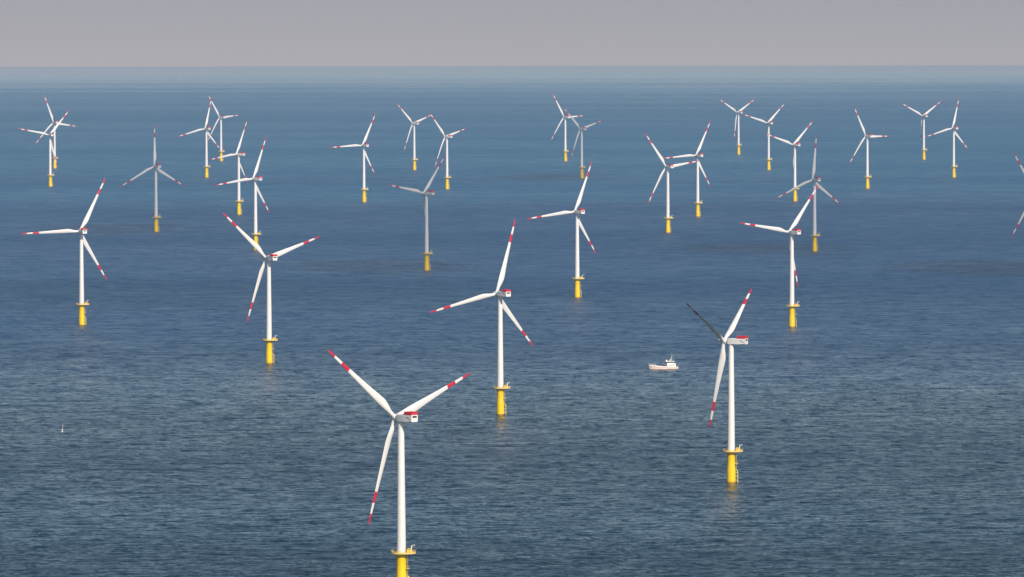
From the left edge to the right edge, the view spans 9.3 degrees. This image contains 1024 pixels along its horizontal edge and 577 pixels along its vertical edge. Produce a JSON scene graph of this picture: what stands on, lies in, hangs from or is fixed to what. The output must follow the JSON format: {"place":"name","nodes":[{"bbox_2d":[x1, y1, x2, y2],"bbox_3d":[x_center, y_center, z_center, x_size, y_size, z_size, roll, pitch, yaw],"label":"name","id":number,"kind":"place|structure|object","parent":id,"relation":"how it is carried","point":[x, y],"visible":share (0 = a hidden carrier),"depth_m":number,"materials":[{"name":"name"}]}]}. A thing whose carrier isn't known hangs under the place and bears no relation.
{"place":"outdoors","nodes":[
{"label":"outdoors","id":0,"kind":"place"},
{"bbox_2d":[0,65,1023,576],"bbox_3d":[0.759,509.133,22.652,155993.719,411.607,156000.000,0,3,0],"label":"sea","id":1,"kind":"structure","parent":0,"point":[878,399],"depth_m":6125.21,"materials":[{"name":"liquid"}]},
{"bbox_2d":[18,111,68,186],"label":"wind turbine","id":2,"kind":"object","parent":1,"relation":"in","point":[50,174],"visible":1,"depth_m":11100.61,"materials":[{"name":"white metal"}]},
{"bbox_2d":[35,96,76,168],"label":"wind turbine","id":3,"kind":"object","parent":1,"relation":"in","point":[53,158],"visible":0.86,"depth_m":12459.40,"materials":[{"name":"white metal"}]},
{"bbox_2d":[22,179,106,324],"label":"wind turbine","id":4,"kind":"object","parent":1,"relation":"in","point":[81,231],"visible":1,"depth_m":6111.62,"materials":[{"name":"white metal"}]},
{"bbox_2d":[121,124,183,231],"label":"wind turbine","id":5,"kind":"object","parent":1,"relation":"in","point":[156,216],"visible":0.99,"depth_m":8748.07,"materials":[{"name":"white metal"}]},
{"bbox_2d":[178,101,220,177],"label":"wind turbine","id":6,"kind":"object","parent":1,"relation":"in","point":[206,166],"visible":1,"depth_m":11720.42,"materials":[{"name":"white metal"}]},
{"bbox_2d":[207,95,237,160],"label":"wind turbine","id":7,"kind":"object","parent":1,"relation":"in","point":[220,117],"visible":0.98,"depth_m":13071.85,"materials":[{"name":"white metal"}]},
{"bbox_2d":[210,119,247,214],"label":"wind turbine","id":8,"kind":"object","parent":1,"relation":"in","point":[238,200],"visible":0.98,"depth_m":9504.25,"materials":[{"name":"white metal"}]},
{"bbox_2d":[215,138,269,249],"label":"wind turbine","id":9,"kind":"object","parent":1,"relation":"in","point":[256,188],"visible":0.92,"depth_m":8063.93,"materials":[{"name":"white metal"}]},
{"bbox_2d":[223,213,319,362],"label":"wind turbine","id":10,"kind":"object","parent":1,"relation":"in","point":[269,339],"visible":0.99,"depth_m":5437.92,"materials":[{"name":"white metal"}]},
{"bbox_2d":[330,113,375,201],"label":"wind turbine","id":11,"kind":"object","parent":1,"relation":"in","point":[363,189],"visible":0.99,"depth_m":10142.37,"materials":[{"name":"white metal"}]},
{"bbox_2d":[328,350,469,576],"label":"wind turbine","id":12,"kind":"object","parent":1,"relation":"in","point":[406,415],"visible":1,"depth_m":3291.80,"materials":[{"name":"white metal"}]},
{"bbox_2d":[397,104,430,169],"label":"wind turbine","id":13,"kind":"object","parent":1,"relation":"in","point":[414,159],"visible":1,"depth_m":12274.35,"materials":[{"name":"white metal"}]},
{"bbox_2d":[390,156,444,270],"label":"wind turbine","id":14,"kind":"object","parent":1,"relation":"in","point":[426,253],"visible":1,"depth_m":7399.67,"materials":[{"name":"white metal"}]},
{"bbox_2d":[429,112,465,188],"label":"wind turbine","id":15,"kind":"object","parent":1,"relation":"in","point":[447,185],"visible":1,"depth_m":10890.23,"materials":[{"name":"white metal"}]},
{"bbox_2d":[430,221,532,414],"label":"wind turbine","id":16,"kind":"object","parent":1,"relation":"in","point":[501,387],"visible":1,"depth_m":4738.61,"materials":[{"name":"white metal"}]},
{"bbox_2d":[528,162,595,297],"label":"wind turbine","id":17,"kind":"object","parent":1,"relation":"in","point":[577,278],"visible":1,"depth_m":6691.69,"materials":[{"name":"white metal"}]},
{"bbox_2d":[550,93,579,160],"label":"wind turbine","id":18,"kind":"object","parent":1,"relation":"in","point":[565,151],"visible":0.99,"depth_m":13039.26,"materials":[{"name":"white metal"}]},
{"bbox_2d":[563,107,602,178],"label":"wind turbine","id":19,"kind":"object","parent":1,"relation":"in","point":[581,167],"visible":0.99,"depth_m":11622.86,"materials":[{"name":"white metal"}]},
{"bbox_2d":[648,356,677,369],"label":"work boat","id":20,"kind":"object","parent":1,"relation":"on","point":[669,364],"visible":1,"depth_m":5339.52,"materials":[{"name":"white paint"}]},
{"bbox_2d":[645,133,697,232],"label":"wind turbine","id":21,"kind":"object","parent":1,"relation":"in","point":[668,216],"visible":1,"depth_m":8682.94,"materials":[{"name":"white metal"}]},
{"bbox_2d":[663,121,710,216],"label":"wind turbine","id":22,"kind":"object","parent":1,"relation":"in","point":[697,202],"visible":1,"depth_m":9380.25,"materials":[{"name":"white metal"}]},
{"bbox_2d":[686,288,751,482],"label":"wind turbine","id":23,"kind":"object","parent":1,"relation":"in","point":[731,450],"visible":1,"depth_m":4051.40,"materials":[{"name":"white metal"}]},
{"bbox_2d":[719,99,754,154],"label":"wind turbine","id":24,"kind":"object","parent":1,"relation":"in","point":[740,111],"visible":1,"depth_m":13650.03,"materials":[{"name":"white metal"}]},
{"bbox_2d":[743,103,784,169],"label":"wind turbine","id":25,"kind":"object","parent":1,"relation":"in","point":[768,123],"visible":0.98,"depth_m":12242.26,"materials":[{"name":"white metal"}]},
{"bbox_2d":[741,186,817,326],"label":"wind turbine","id":26,"kind":"object","parent":1,"relation":"in","point":[790,232],"visible":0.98,"depth_m":6057.05,"materials":[{"name":"white metal"}]},
{"bbox_2d":[767,120,813,200],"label":"wind turbine","id":27,"kind":"object","parent":1,"relation":"in","point":[795,197],"visible":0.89,"depth_m":10146.37,"materials":[{"name":"white metal"}]},
{"bbox_2d":[776,134,839,251],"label":"wind turbine","id":28,"kind":"object","parent":1,"relation":"in","point":[815,180],"visible":0.98,"depth_m":7981.59,"materials":[{"name":"white metal"}]},
{"bbox_2d":[849,107,887,188],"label":"wind turbine","id":29,"kind":"object","parent":1,"relation":"in","point":[867,161],"visible":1,"depth_m":10893.39,"materials":[{"name":"white metal"}]},
{"bbox_2d":[903,101,940,159],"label":"wind turbine","id":30,"kind":"object","parent":1,"relation":"in","point":[923,122],"visible":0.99,"depth_m":13119.55,"materials":[{"name":"white metal"}]},
{"bbox_2d":[926,99,967,177],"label":"wind turbine","id":31,"kind":"object","parent":1,"relation":"in","point":[954,128],"visible":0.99,"depth_m":11645.00,"materials":[{"name":"white metal"}]},
{"bbox_2d":[1011,152,1023,236],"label":"wind turbine","id":32,"kind":"object","parent":1,"relation":"in","point":[1022,216],"visible":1,"depth_m":7332.52,"materials":[{"name":"white metal"}]},
{"bbox_2d":[0,0,1023,66],"label":"sky","id":33,"kind":"structure","parent":0,"point":[33,33],"materials":[{"name":"grey"}]}
]}

